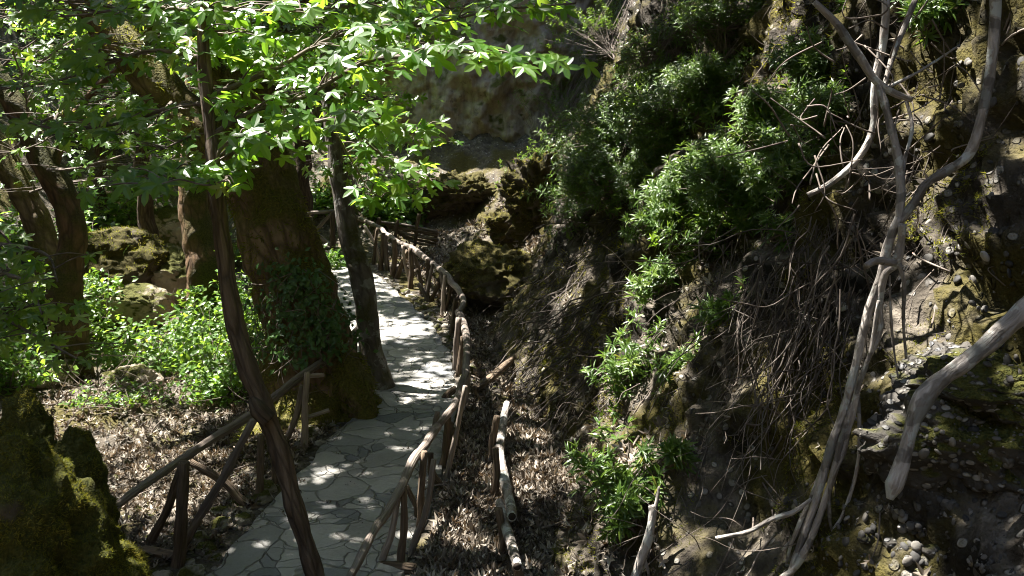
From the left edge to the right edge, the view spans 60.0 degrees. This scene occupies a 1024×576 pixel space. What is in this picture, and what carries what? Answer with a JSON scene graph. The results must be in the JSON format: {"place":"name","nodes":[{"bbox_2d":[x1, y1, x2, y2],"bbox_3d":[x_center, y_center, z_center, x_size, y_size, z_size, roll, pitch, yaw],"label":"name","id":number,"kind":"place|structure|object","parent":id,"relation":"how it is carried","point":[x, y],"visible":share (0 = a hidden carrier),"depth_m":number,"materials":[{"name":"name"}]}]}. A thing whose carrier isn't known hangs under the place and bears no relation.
{"place":"outdoors","nodes":[
{"label":"outdoors","id":0,"kind":"place"},
{"bbox_2d":[206,265,458,575],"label":"stone path","id":1,"kind":"structure","parent":0,"point":[369,461],"depth_m":7.96,"materials":[{"name":"stone"}]},
{"bbox_2d":[341,0,613,152],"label":"cliff","id":2,"kind":"structure","parent":0,"point":[470,107],"depth_m":24.50,"materials":[{"name":"stone"}]},
{"bbox_2d":[0,0,1023,575],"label":"terrain","id":3,"kind":"structure","parent":0,"point":[486,152],"depth_m":5.68,"materials":[{"name":"soil"}]},
{"bbox_2d":[1,0,24,27],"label":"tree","id":4,"kind":"object","parent":3,"relation":"on","point":[14,6],"visible":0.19,"depth_m":21.92,"materials":[{"name":"green plant"}]},
{"bbox_2d":[0,386,57,449],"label":"boulder","id":5,"kind":"object","parent":3,"relation":"on","point":[26,413],"visible":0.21,"depth_m":4.67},
{"bbox_2d":[0,322,78,394],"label":"bush","id":6,"kind":"object","parent":3,"relation":"on","point":[10,369],"visible":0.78,"depth_m":11.53,"materials":[{"name":"green plant"}]},
{"bbox_2d":[0,356,83,387],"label":"boulder","id":7,"kind":"object","parent":3,"relation":"on","point":[62,376],"visible":0.33,"depth_m":11.99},
{"bbox_2d":[1,200,105,261],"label":"bush","id":8,"kind":"object","parent":3,"relation":"on","point":[19,228],"visible":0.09,"depth_m":16.19,"materials":[{"name":"green plant"}]},
{"bbox_2d":[0,260,112,347],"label":"bush","id":9,"kind":"object","parent":3,"relation":"on","point":[25,297],"visible":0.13,"depth_m":13.46,"materials":[{"name":"green plant"}]},
{"bbox_2d":[0,429,153,575],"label":"boulder","id":10,"kind":"object","parent":3,"relation":"on","point":[55,520],"visible":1,"depth_m":3.72,"materials":[{"name":"stone"}]},
{"bbox_2d":[51,426,126,541],"bbox_3d":[-2.227,1.346,4.575,0.446,1.333,0.530,0,10,0],"label":"boulder","id":11,"kind":"object","parent":3,"relation":"on","point":[77,446],"visible":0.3,"depth_m":4.46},
{"bbox_2d":[37,283,140,351],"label":"bush","id":12,"kind":"object","parent":3,"relation":"on","point":[104,324],"visible":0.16,"depth_m":14.15,"materials":[{"name":"green plant"}]},
{"bbox_2d":[0,0,185,224],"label":"tree","id":13,"kind":"object","parent":3,"relation":"on","point":[98,150],"visible":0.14,"depth_m":19.00,"materials":[{"name":"green plant"}]},
{"bbox_2d":[0,9,188,379],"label":"tree","id":14,"kind":"object","parent":3,"relation":"on","point":[65,309],"visible":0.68,"depth_m":10.20,"materials":[{"name":"green plant"}]},
{"bbox_2d":[0,6,188,328],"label":"tree","id":15,"kind":"object","parent":3,"relation":"on","point":[22,190],"visible":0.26,"depth_m":13.83,"materials":[{"name":"green plant"}]},
{"bbox_2d":[83,267,137,308],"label":"bush","id":16,"kind":"object","parent":3,"relation":"on","point":[99,288],"visible":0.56,"depth_m":14.83,"materials":[{"name":"green plant"}]},
{"bbox_2d":[1,0,227,234],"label":"tree","id":17,"kind":"object","parent":3,"relation":"on","point":[145,218],"depth_m":17.32,"materials":[{"name":"green plant"}]},
{"bbox_2d":[58,372,183,412],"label":"bush","id":18,"kind":"object","parent":3,"relation":"on","point":[129,397],"visible":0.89,"depth_m":11.09,"materials":[{"name":"green plant"}]},
{"bbox_2d":[70,171,177,231],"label":"bush","id":19,"kind":"object","parent":3,"relation":"on","point":[119,219],"visible":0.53,"depth_m":18.81,"materials":[{"name":"green plant"}]},
{"bbox_2d":[84,226,170,288],"bbox_3d":[-7.476,-0.307,16.620,2.204,1.803,2.089,0,10,0],"label":"boulder","id":20,"kind":"object","parent":3,"relation":"on","point":[147,251],"visible":0.49,"depth_m":16.05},
{"bbox_2d":[72,315,184,375],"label":"bush","id":21,"kind":"object","parent":3,"relation":"on","point":[116,361],"visible":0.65,"depth_m":12.60,"materials":[{"name":"green plant"}]},
{"bbox_2d":[100,363,164,389],"bbox_3d":[-5.093,1.211,11.944,0.789,0.399,0.609,0,10,0],"label":"boulder","id":22,"kind":"object","parent":3,"relation":"on","point":[150,374],"visible":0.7,"depth_m":11.78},
{"bbox_2d":[97,283,175,327],"bbox_3d":[-6.457,0.344,15.100,1.371,0.837,0.997,0,10,0],"label":"boulder","id":23,"kind":"object","parent":3,"relation":"on","point":[139,302],"visible":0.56,"depth_m":14.76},
{"bbox_2d":[0,178,326,436],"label":"undergrowth twigs","id":24,"kind":"object","parent":3,"relation":"on","point":[122,361],"visible":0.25,"depth_m":11.26,"materials":[{"name":"wood"}]},
{"bbox_2d":[154,570,172,575],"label":"stone","id":25,"kind":"object","parent":3,"relation":"on","point":[164,573],"visible":1,"depth_m":6.07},
{"bbox_2d":[153,205,181,246],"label":"boulder","id":26,"kind":"object","parent":3,"relation":"on","point":[172,231],"visible":0.12,"depth_m":18.82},
{"bbox_2d":[151,243,186,308],"bbox_3d":[-6.481,-0.053,17.119,2.296,1.648,1.613,0,10,0],"label":"boulder","id":27,"kind":"object","parent":3,"relation":"on","point":[169,276],"visible":0.15,"depth_m":16.41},
{"bbox_2d":[152,298,222,349],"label":"bush","id":28,"kind":"object","parent":3,"relation":"on","point":[186,321],"visible":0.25,"depth_m":13.74,"materials":[{"name":"green plant"}]},
{"bbox_2d":[177,564,204,575],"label":"stone","id":29,"kind":"object","parent":3,"relation":"on","point":[194,569],"visible":0.97,"depth_m":6.09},
{"bbox_2d":[134,293,251,376],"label":"bush","id":30,"kind":"object","parent":3,"relation":"on","point":[196,342],"visible":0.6,"depth_m":12.63,"materials":[{"name":"green plant"}]},
{"bbox_2d":[100,59,289,220],"bbox_3d":[-6.562,-2.833,18.961,3.713,5.113,3.791,0,10,0],"label":"tree","id":31,"kind":"object","parent":3,"relation":"on","point":[171,151],"visible":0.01,"depth_m":18.66,"materials":[{"name":"green plant"}]},
{"bbox_2d":[190,530,208,545],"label":"stone","id":32,"kind":"object","parent":3,"relation":"on","point":[199,536],"visible":0.53,"depth_m":6.51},
{"bbox_2d":[168,343,241,411],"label":"bush","id":33,"kind":"object","parent":3,"relation":"on","point":[194,389],"visible":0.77,"depth_m":11.13,"materials":[{"name":"green plant"}]},
{"bbox_2d":[158,279,254,340],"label":"bush","id":34,"kind":"object","parent":3,"relation":"on","point":[190,299],"visible":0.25,"depth_m":14.48,"materials":[{"name":"green plant"}]},
{"bbox_2d":[33,0,386,333],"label":"tree","id":35,"kind":"object","parent":3,"relation":"on","point":[194,217],"visible":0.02,"depth_m":14.77,"materials":[{"name":"brown plant"}]},
{"bbox_2d":[210,553,221,561],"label":"stone","id":36,"kind":"object","parent":3,"relation":"on","point":[217,557],"visible":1,"depth_m":6.32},
{"bbox_2d":[208,516,231,533],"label":"stone","id":37,"kind":"object","parent":3,"relation":"on","point":[220,522],"visible":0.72,"depth_m":6.75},
{"bbox_2d":[210,506,231,515],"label":"stone","id":38,"kind":"object","parent":3,"relation":"on","point":[223,509],"visible":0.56,"depth_m":7.03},
{"bbox_2d":[116,358,329,568],"bbox_3d":[-2.252,1.283,7.426,0.992,1.119,4.184,0,10,0],"label":"railing","id":39,"kind":"object","parent":3,"relation":"on","point":[184,532],"visible":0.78,"depth_m":6.46,"materials":[{"name":"brown wood"}]},
{"bbox_2d":[198,255,264,347],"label":"bush","id":40,"kind":"object","parent":3,"relation":"on","point":[249,321],"visible":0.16,"depth_m":13.51,"materials":[{"name":"green plant"}]},
{"bbox_2d":[229,232,239,259],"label":"bush","id":41,"kind":"object","parent":3,"relation":"on","point":[237,251],"visible":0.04,"depth_m":19.20,"materials":[{"name":"green plant"}]},
{"bbox_2d":[206,327,263,407],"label":"bush","id":42,"kind":"object","parent":3,"relation":"on","point":[230,367],"visible":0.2,"depth_m":11.04,"materials":[{"name":"green plant"}]},
{"bbox_2d":[232,512,252,525],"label":"stone","id":43,"kind":"object","parent":3,"relation":"on","point":[244,518],"visible":0.86,"depth_m":6.87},
{"bbox_2d":[249,489,273,504],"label":"stone","id":44,"kind":"object","parent":3,"relation":"on","point":[265,496],"visible":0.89,"depth_m":7.27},
{"bbox_2d":[254,480,277,493],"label":"stone","id":45,"kind":"object","parent":3,"relation":"on","point":[271,485],"visible":0.41,"depth_m":7.49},
{"bbox_2d":[0,0,556,445],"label":"tree","id":46,"kind":"object","parent":3,"relation":"on","point":[268,212],"visible":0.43,"depth_m":9.48,"materials":[{"name":"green plant"}]},
{"bbox_2d":[222,247,378,392],"bbox_3d":[-2.301,0.311,9.362,1.719,1.521,0.961,0,10,0],"label":"ivy","id":47,"kind":"object","parent":46,"relation":"attached to","point":[292,290],"visible":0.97,"depth_m":9.25,"materials":[{"name":"green plant"}]},
{"bbox_2d":[212,0,380,215],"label":"tree","id":48,"kind":"object","parent":3,"relation":"on","point":[304,186],"visible":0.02,"depth_m":20.55,"materials":[{"name":"brown plant"}]},
{"bbox_2d":[0,0,600,575],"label":"tree","id":49,"kind":"object","parent":3,"relation":"on","point":[214,174],"visible":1,"depth_m":5.05,"materials":[{"name":"green plant"}]},
{"bbox_2d":[307,209,335,249],"bbox_3d":[-4.397,-1.292,20.445,0.719,1.051,0.290,0,10,0],"label":"fence","id":50,"kind":"object","parent":3,"relation":"on","point":[331,244],"visible":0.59,"depth_m":20.41,"materials":[{"name":"brown wood"}]},
{"bbox_2d":[310,0,334,127],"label":"tree","id":51,"kind":"object","parent":3,"relation":"on","point":[316,112],"depth_m":26.77,"materials":[{"name":"green plant"}]},
{"bbox_2d":[309,171,353,222],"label":"bush","id":52,"kind":"object","parent":3,"relation":"on","point":[320,203],"visible":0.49,"depth_m":22.43,"materials":[{"name":"green plant"}]},
{"bbox_2d":[324,243,346,268],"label":"bush","id":53,"kind":"object","parent":3,"relation":"on","point":[336,259],"visible":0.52,"depth_m":18.34,"materials":[{"name":"green plant"}]},
{"bbox_2d":[90,306,592,575],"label":"gravel","id":54,"kind":"structure","parent":3,"relation":"on","point":[208,553],"depth_m":9.06,"materials":[{"name":"stone"}]},
{"bbox_2d":[225,0,462,389],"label":"tree","id":55,"kind":"object","parent":3,"relation":"on","point":[361,277],"visible":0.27,"depth_m":10.41,"materials":[{"name":"green plant"}]},
{"bbox_2d":[279,5,425,185],"bbox_3d":[-3.983,-4.929,22.625,4.274,5.297,3.720,6,12,32],"label":"tree","id":56,"kind":"object","parent":3,"relation":"on","point":[350,177],"visible":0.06,"depth_m":22.79,"materials":[{"name":"green plant"}]},
{"bbox_2d":[349,164,416,220],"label":"bush","id":57,"kind":"object","parent":3,"relation":"on","point":[380,200],"visible":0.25,"depth_m":22.26,"materials":[{"name":"green plant"}]},
{"bbox_2d":[356,190,434,227],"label":"bush","id":58,"kind":"object","parent":3,"relation":"on","point":[403,215],"visible":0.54,"depth_m":22.12,"materials":[{"name":"green plant"}]},
{"bbox_2d":[372,213,437,246],"bbox_3d":[-2.537,-1.335,20.984,1.586,0.864,0.147,0,10,1],"label":"fence","id":59,"kind":"object","parent":3,"relation":"on","point":[395,227],"visible":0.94,"depth_m":20.95,"materials":[{"name":"brown wood"}]},
{"bbox_2d":[346,298,470,575],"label":"railing","id":60,"kind":"object","parent":3,"relation":"on","point":[421,504],"visible":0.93,"depth_m":6.72,"materials":[{"name":"brown wood"}]},
{"bbox_2d":[355,215,465,322],"bbox_3d":[-1.978,-0.444,16.850,0.909,1.188,10.374,-3,11,-18],"label":"railing","id":61,"kind":"object","parent":3,"relation":"on","point":[411,252],"visible":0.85,"depth_m":16.65,"materials":[{"name":"brown wood"}]},
{"bbox_2d":[406,170,496,220],"bbox_3d":[-1.344,-2.245,22.768,2.881,1.604,1.966,0,10,0],"label":"boulder","id":62,"kind":"object","parent":3,"relation":"on","point":[472,192],"visible":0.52,"depth_m":22.17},
{"bbox_2d":[432,238,530,310],"bbox_3d":[-0.089,-0.154,15.379,2.224,1.410,1.809,-6,11,-29],"label":"boulder","id":63,"kind":"object","parent":3,"relation":"on","point":[484,273],"visible":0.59,"depth_m":14.85,"materials":[{"name":"stone"}]},
{"bbox_2d":[0,0,978,575],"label":"leaf litter","id":64,"kind":"object","parent":3,"relation":"on","point":[474,556],"visible":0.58,"depth_m":7.87,"materials":[{"name":"plant"}]},
{"bbox_2d":[471,352,516,392],"bbox_3d":[-0.174,1.043,11.050,0.107,0.118,1.667,3,10,18],"label":"fallen stick","id":65,"kind":"object","parent":3,"relation":"on","point":[490,377],"visible":0.91,"depth_m":10.79,"materials":[{"name":"brown wood"}]},
{"bbox_2d":[484,212,513,242],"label":"boulder","id":66,"kind":"object","parent":3,"relation":"on","point":[497,229],"visible":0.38,"depth_m":20.03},
{"bbox_2d":[488,401,523,575],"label":"railing","id":67,"kind":"object","parent":3,"relation":"on","point":[504,517],"visible":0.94,"depth_m":7.15,"materials":[{"name":"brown wood"}]},
{"bbox_2d":[495,143,563,243],"bbox_3d":[0.576,-1.643,16.636,1.778,2.142,1.615,0,10,0],"label":"boulder","id":68,"kind":"object","parent":3,"relation":"on","point":[525,219],"visible":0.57,"depth_m":16.16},
{"bbox_2d":[444,213,644,451],"bbox_3d":[0.225,0.007,11.983,2.742,2.180,8.081,0,10,0],"label":"root tangle","id":69,"kind":"object","parent":3,"relation":"on","point":[558,318],"visible":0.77,"depth_m":10.56,"materials":[{"name":"brown plant"}]},
{"bbox_2d":[495,45,622,187],"bbox_3d":[0.972,-3.910,21.439,3.325,3.808,2.166,10,14,44],"label":"shrub","id":70,"kind":"object","parent":3,"relation":"on","point":[532,154],"visible":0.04,"depth_m":21.45,"materials":[{"name":"green plant"}]},
{"bbox_2d":[498,0,626,142],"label":"shrub","id":71,"kind":"object","parent":3,"relation":"on","point":[570,100],"visible":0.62,"depth_m":23.87,"materials":[{"name":"green plant"}]},
{"bbox_2d":[118,11,1023,575],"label":"twig litter","id":72,"kind":"object","parent":3,"relation":"on","point":[672,381],"visible":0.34,"depth_m":6.09,"materials":[{"name":"brown plant"}]},
{"bbox_2d":[544,150,620,252],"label":"shrub","id":73,"kind":"object","parent":3,"relation":"on","point":[578,217],"visible":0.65,"depth_m":12.21,"materials":[{"name":"green plant"}]},
{"bbox_2d":[535,0,632,79],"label":"shrub","id":74,"kind":"object","parent":3,"relation":"on","point":[607,40],"visible":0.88,"depth_m":22.82,"materials":[{"name":"green plant"}]},
{"bbox_2d":[536,59,636,170],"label":"shrub","id":75,"kind":"object","parent":3,"relation":"on","point":[576,148],"visible":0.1,"depth_m":13.28,"materials":[{"name":"green plant"}]},
{"bbox_2d":[519,69,663,223],"bbox_3d":[1.125,-1.929,11.486,2.080,2.241,1.765,0,10,0],"label":"shrub","id":76,"kind":"object","parent":3,"relation":"on","point":[592,181],"visible":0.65,"depth_m":11.30,"materials":[{"name":"green plant"}]},
{"bbox_2d":[534,0,688,164],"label":"shrub","id":77,"kind":"object","parent":3,"relation":"on","point":[601,130],"visible":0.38,"depth_m":11.85,"materials":[{"name":"green plant"}]},
{"bbox_2d":[560,415,668,545],"bbox_3d":[0.642,1.220,5.623,0.688,0.780,0.595,0,10,0],"label":"shrub","id":78,"kind":"object","parent":3,"relation":"on","point":[615,476],"visible":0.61,"depth_m":5.62,"materials":[{"name":"green plant"}]},
{"bbox_2d":[581,307,668,421],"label":"shrub","id":79,"kind":"object","parent":3,"relation":"on","point":[615,368],"visible":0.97,"depth_m":7.81,"materials":[{"name":"green plant"}]},
{"bbox_2d":[599,478,652,538],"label":"shrub","id":80,"kind":"object","parent":3,"relation":"on","point":[632,499],"visible":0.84,"depth_m":5.48,"materials":[{"name":"green plant"}]},
{"bbox_2d":[631,486,659,575],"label":"forked stem","id":81,"kind":"object","parent":3,"relation":"on","point":[643,552],"visible":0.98,"depth_m":5.31,"materials":[{"name":"grey plant"}]},
{"bbox_2d":[612,111,682,208],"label":"shrub","id":82,"kind":"object","parent":3,"relation":"on","point":[639,171],"visible":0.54,"depth_m":10.32,"materials":[{"name":"green plant"}]},
{"bbox_2d":[617,202,683,250],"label":"shrub","id":83,"kind":"object","parent":3,"relation":"on","point":[645,231],"visible":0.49,"depth_m":8.59,"materials":[{"name":"green plant"}]},
{"bbox_2d":[622,244,696,312],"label":"shrub","id":84,"kind":"object","parent":3,"relation":"on","point":[659,275],"visible":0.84,"depth_m":8.09,"materials":[{"name":"green plant"}]},
{"bbox_2d":[607,0,721,87],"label":"shrub","id":85,"kind":"object","parent":3,"relation":"on","point":[665,48],"visible":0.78,"depth_m":11.55,"materials":[{"name":"green plant"}]},
{"bbox_2d":[596,0,748,161],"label":"shrub","id":86,"kind":"object","parent":3,"relation":"on","point":[675,130],"visible":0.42,"depth_m":9.91,"materials":[{"name":"green plant"}]},
{"bbox_2d":[649,328,701,401],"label":"shrub","id":87,"kind":"object","parent":3,"relation":"on","point":[684,358],"visible":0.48,"depth_m":6.66,"materials":[{"name":"green plant"}]},
{"bbox_2d":[654,431,701,476],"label":"shrub","id":88,"kind":"object","parent":3,"relation":"on","point":[672,449],"visible":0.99,"depth_m":5.46,"materials":[{"name":"green plant"}]},
{"bbox_2d":[646,205,734,264],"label":"shrub","id":89,"kind":"object","parent":3,"relation":"on","point":[707,236],"visible":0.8,"depth_m":7.91,"materials":[{"name":"green plant"}]},
{"bbox_2d":[635,0,768,131],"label":"shrub","id":90,"kind":"object","parent":3,"relation":"on","point":[693,82],"visible":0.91,"depth_m":8.97,"materials":[{"name":"green plant"}]},
{"bbox_2d":[627,72,786,225],"bbox_3d":[1.740,-1.395,8.001,1.300,1.794,1.239,9,13,40],"label":"shrub","id":91,"kind":"object","parent":3,"relation":"on","point":[670,189],"visible":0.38,"depth_m":8.12,"materials":[{"name":"green plant"}]},
{"bbox_2d":[686,275,748,332],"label":"shrub","id":92,"kind":"object","parent":3,"relation":"on","point":[718,304],"visible":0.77,"depth_m":6.37,"materials":[{"name":"green plant"}]},
{"bbox_2d":[671,0,768,63],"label":"shrub","id":93,"kind":"object","parent":3,"relation":"on","point":[720,26],"visible":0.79,"depth_m":9.27,"materials":[{"name":"green plant"}]},
{"bbox_2d":[683,87,811,236],"bbox_3d":[2.013,-1.153,7.473,1.144,1.476,0.908,0,10,0],"label":"shrub","id":94,"kind":"object","parent":3,"relation":"on","point":[721,189],"visible":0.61,"depth_m":7.50,"materials":[{"name":"green plant"}]},
{"bbox_2d":[496,0,999,574],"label":"moss","id":95,"kind":"object","parent":3,"relation":"on","point":[926,232],"visible":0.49,"depth_m":6.16,"materials":[{"name":"plant"}]},
{"bbox_2d":[554,2,960,575],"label":"dry twigs","id":96,"kind":"object","parent":3,"relation":"on","point":[914,162],"visible":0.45,"depth_m":5.38,"materials":[{"name":"brown plant"}]},
{"bbox_2d":[595,78,952,539],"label":"hanging roots","id":97,"kind":"object","parent":3,"relation":"hanging from","point":[795,343],"visible":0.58,"depth_m":5.33,"materials":[{"name":"brown plant"}]},
{"bbox_2d":[722,25,826,159],"bbox_3d":[2.248,-1.876,7.661,1.103,1.601,0.860,8,13,38],"label":"shrub","id":98,"kind":"object","parent":3,"relation":"on","point":[753,106],"visible":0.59,"depth_m":7.56,"materials":[{"name":"green plant"}]},
{"bbox_2d":[754,203,797,252],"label":"shrub","id":99,"kind":"object","parent":3,"relation":"on","point":[767,217],"visible":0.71,"depth_m":6.37,"materials":[{"name":"green plant"}]},
{"bbox_2d":[732,68,847,203],"bbox_3d":[2.093,-1.155,6.664,0.758,1.025,0.820,9,14,42],"label":"shrub","id":100,"kind":"object","parent":3,"relation":"on","point":[765,176],"visible":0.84,"depth_m":6.56,"materials":[{"name":"green plant"}]},
{"bbox_2d":[577,56,1023,575],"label":"pebbles","id":101,"kind":"object","parent":3,"relation":"on","point":[914,528],"visible":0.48,"depth_m":4.31,"materials":[{"name":"stone"}]},
{"bbox_2d":[762,0,847,100],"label":"shrub","id":102,"kind":"object","parent":3,"relation":"on","point":[809,61],"visible":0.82,"depth_m":6.98,"materials":[{"name":"green plant"}]},
{"bbox_2d":[601,6,1015,542],"bbox_3d":[1.830,-0.872,6.228,2.288,4.315,4.112,-1,10,-8],"label":"twig tangle","id":103,"kind":"object","parent":3,"relation":"on","point":[789,338],"visible":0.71,"depth_m":5.53,"materials":[{"name":"brown plant"}]},
{"bbox_2d":[765,65,854,161],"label":"shrub","id":104,"kind":"object","parent":3,"relation":"on","point":[820,94],"visible":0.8,"depth_m":6.30,"materials":[{"name":"green plant"}]},
{"bbox_2d":[715,0,1001,575],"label":"bare tree","id":105,"kind":"object","parent":3,"relation":"on","point":[839,436],"visible":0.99,"depth_m":4.30,"materials":[{"name":"grey plant"}]},
{"bbox_2d":[857,534,870,544],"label":"stone","id":106,"kind":"object","parent":3,"relation":"on","point":[866,540],"visible":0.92,"depth_m":4.17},
{"bbox_2d":[884,537,896,550],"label":"stone","id":107,"kind":"object","parent":3,"relation":"on","point":[890,543],"visible":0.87,"depth_m":4.06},
{"bbox_2d":[890,0,969,49],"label":"shrub","id":108,"kind":"object","parent":3,"relation":"on","point":[936,11],"visible":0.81,"depth_m":5.15,"materials":[{"name":"green plant"}]},
{"bbox_2d":[921,544,939,557],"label":"stone","id":109,"kind":"object","parent":3,"relation":"on","point":[928,550],"visible":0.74,"depth_m":3.93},
{"bbox_2d":[853,339,1023,493],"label":"boulder","id":110,"kind":"object","parent":3,"relation":"on","point":[970,433],"visible":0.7,"depth_m":3.91,"materials":[{"name":"stone"}]},
{"bbox_2d":[885,296,1023,499],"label":"leaning trunk","id":111,"kind":"object","parent":110,"relation":"on","point":[1001,331],"visible":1,"depth_m":3.67,"materials":[{"name":"grey plant"}]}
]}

